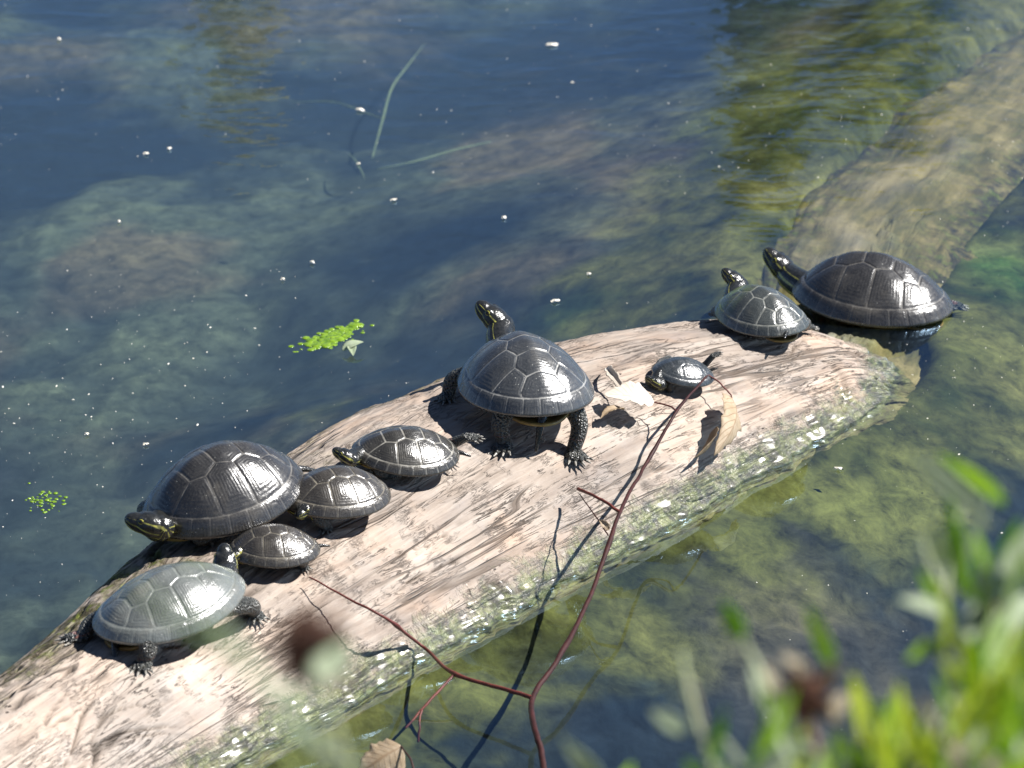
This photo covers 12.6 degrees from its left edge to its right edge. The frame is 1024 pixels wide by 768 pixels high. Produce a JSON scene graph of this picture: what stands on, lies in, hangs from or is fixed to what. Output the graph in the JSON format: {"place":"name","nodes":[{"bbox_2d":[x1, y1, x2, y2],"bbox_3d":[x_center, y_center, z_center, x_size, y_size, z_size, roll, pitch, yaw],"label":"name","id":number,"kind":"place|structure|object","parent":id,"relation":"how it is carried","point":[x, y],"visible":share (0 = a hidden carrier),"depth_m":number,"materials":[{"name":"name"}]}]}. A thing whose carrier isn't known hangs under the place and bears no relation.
{"place":"outdoors","nodes":[
{"label":"outdoors","id":0,"kind":"place"},
{"bbox_2d":[348,153,364,178],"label":"water grass","id":1,"kind":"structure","parent":0,"point":[354,159],"depth_m":6.27,"materials":[{"name":"grey plant"}]},
{"bbox_2d":[372,44,424,157],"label":"water grass","id":2,"kind":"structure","parent":0,"point":[389,93],"depth_m":6.57,"materials":[{"name":"green plant"}]},
{"bbox_2d":[377,141,491,168],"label":"water grass","id":3,"kind":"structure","parent":0,"point":[433,156],"depth_m":6.31,"materials":[{"name":"green plant"}]},
{"bbox_2d":[0,0,1023,767],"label":"ground","id":4,"kind":"structure","parent":0,"point":[220,208],"depth_m":5.77,"materials":[{"name":"blue liquid"}]},
{"bbox_2d":[121,578,298,767],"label":"meadow plant","id":5,"kind":"object","parent":4,"relation":"on","point":[233,648],"visible":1,"depth_m":1.11,"materials":[{"name":"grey plant"}]},
{"bbox_2d":[244,598,360,767],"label":"meadow plant","id":6,"kind":"object","parent":4,"relation":"on","point":[314,649],"visible":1,"depth_m":1.42,"materials":[{"name":"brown plant"}]},
{"bbox_2d":[291,101,381,118],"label":"water grass","id":7,"kind":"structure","parent":4,"relation":"on","point":[334,103],"depth_m":6.55,"materials":[{"name":"green plant"}]},
{"bbox_2d":[0,28,1023,767],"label":"fallen log","id":8,"kind":"object","parent":4,"relation":"on","point":[464,552],"visible":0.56,"depth_m":4.55,"materials":[{"name":"brown wood"}]},
{"bbox_2d":[54,543,270,675],"bbox_3d":[-0.305,0.197,4.151,0.185,0.073,0.110,-16,25,-36],"label":"painted turtle","id":9,"kind":"object","parent":8,"relation":"on","point":[126,617],"visible":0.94,"depth_m":4.12},
{"bbox_2d":[124,440,314,546],"bbox_3d":[-0.288,0.110,4.345,0.181,0.114,0.166,4,20,11],"label":"painted turtle","id":10,"kind":"object","parent":8,"relation":"on","point":[211,494],"visible":1,"depth_m":4.30},
{"bbox_2d":[230,524,329,572],"bbox_3d":[-0.217,0.150,4.275,0.102,0.045,0.069,-3,24,-12],"label":"painted turtle","id":11,"kind":"object","parent":8,"relation":"on","point":[274,546],"visible":0.91,"depth_m":4.25},
{"bbox_2d":[287,465,390,534],"bbox_3d":[-0.166,0.103,4.366,0.108,0.055,0.087,-9,27,-27],"label":"painted turtle","id":12,"kind":"object","parent":8,"relation":"on","point":[337,492],"visible":1,"depth_m":4.34},
{"bbox_2d":[332,425,484,479],"bbox_3d":[-0.100,0.063,4.473,0.160,0.044,0.085,-2,29,-18],"label":"painted turtle","id":13,"kind":"object","parent":8,"relation":"on","point":[392,452],"visible":0.99,"depth_m":4.45},
{"bbox_2d":[432,300,593,465],"bbox_3d":[0.004,-0.004,4.624,0.156,0.111,0.210,-5,25,-17],"label":"painted turtle","id":14,"kind":"object","parent":8,"relation":"on","point":[506,374],"visible":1,"depth_m":4.56},
{"bbox_2d":[309,365,741,767],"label":"forked twig","id":15,"kind":"object","parent":8,"relation":"on","point":[387,753],"visible":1,"depth_m":4.35,"materials":[{"name":"brown wood"}]},
{"bbox_2d":[645,351,723,394],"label":"painted turtle","id":16,"kind":"object","parent":8,"relation":"on","point":[671,371],"visible":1,"depth_m":4.73},
{"bbox_2d":[707,268,819,341],"bbox_3d":[0.258,-0.077,4.926,0.122,0.064,0.128,5,21,14],"label":"painted turtle","id":17,"kind":"object","parent":8,"relation":"on","point":[755,311],"visible":1,"depth_m":4.89},
{"bbox_2d":[762,247,969,331],"bbox_3d":[0.387,-0.116,5.246,0.238,0.080,0.163,10,22,18],"label":"painted turtle","id":18,"kind":"object","parent":8,"relation":"on","point":[871,290],"visible":1,"depth_m":5.20},
{"bbox_2d":[561,737,632,767],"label":"meadow plant","id":19,"kind":"object","parent":4,"relation":"on","point":[579,758],"visible":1,"depth_m":1.80,"materials":[{"name":"green plant"}]},
{"bbox_2d":[650,650,725,767],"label":"meadow plant","id":20,"kind":"object","parent":4,"relation":"on","point":[671,723],"visible":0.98,"depth_m":1.77,"materials":[{"name":"green plant"}]},
{"bbox_2d":[706,600,861,767],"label":"meadow plant","id":21,"kind":"object","parent":4,"relation":"on","point":[805,698],"visible":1,"depth_m":1.71,"materials":[{"name":"green plant"}]},
{"bbox_2d":[842,669,957,767],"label":"meadow plant","id":22,"kind":"object","parent":4,"relation":"on","point":[878,736],"visible":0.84,"depth_m":1.73,"materials":[{"name":"green plant"}]},
{"bbox_2d":[896,454,1023,734],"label":"meadow plant","id":23,"kind":"object","parent":4,"relation":"on","point":[986,591],"visible":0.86,"depth_m":1.76,"materials":[{"name":"green plant"}]},
{"bbox_2d":[902,601,1023,767],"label":"meadow plant","id":24,"kind":"object","parent":4,"relation":"on","point":[988,699],"visible":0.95,"depth_m":1.59,"materials":[{"name":"green plant"}]},
{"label":"water","id":25,"kind":"structure","parent":0,"visible":0},
{"bbox_2d":[25,482,67,513],"bbox_3d":[-0.469,0.115,4.685,0.045,0.002,0.085,0,20,0],"label":"duckweed","id":26,"kind":"object","parent":25,"relation":"on","point":[46,500],"visible":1,"depth_m":4.68,"materials":[{"name":"green plant"}]},
{"bbox_2d":[288,319,373,352],"bbox_3d":[-0.199,-0.051,5.140,0.052,0.004,0.127,18,27,40],"label":"duckweed","id":27,"kind":"object","parent":25,"relation":"on","point":[330,338],"visible":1,"depth_m":5.14,"materials":[{"name":"green plant"}]},
{"bbox_2d":[342,340,362,355],"bbox_3d":[-0.176,-0.041,5.090,0.018,0.010,0.028,8,21,20],"label":"floating leaf","id":28,"kind":"object","parent":25,"relation":"on","point":[350,345],"visible":1,"depth_m":5.09,"materials":[{"name":"plant"}]},
{"bbox_2d":[0,3,1013,719],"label":"floating flecks","id":29,"kind":"object","parent":25,"relation":"on","point":[384,179],"visible":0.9,"depth_m":5.15,"materials":[{"name":"white"}]},
{"bbox_2d":[545,43,557,45],"bbox_3d":[0.052,-0.456,6.244,0.018,0.003,0.008,0,20,0],"label":"floating scrap","id":30,"kind":"object","parent":25,"relation":"on","point":[550,44],"visible":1,"depth_m":6.24,"materials":[{"name":"white plant"}]}
]}

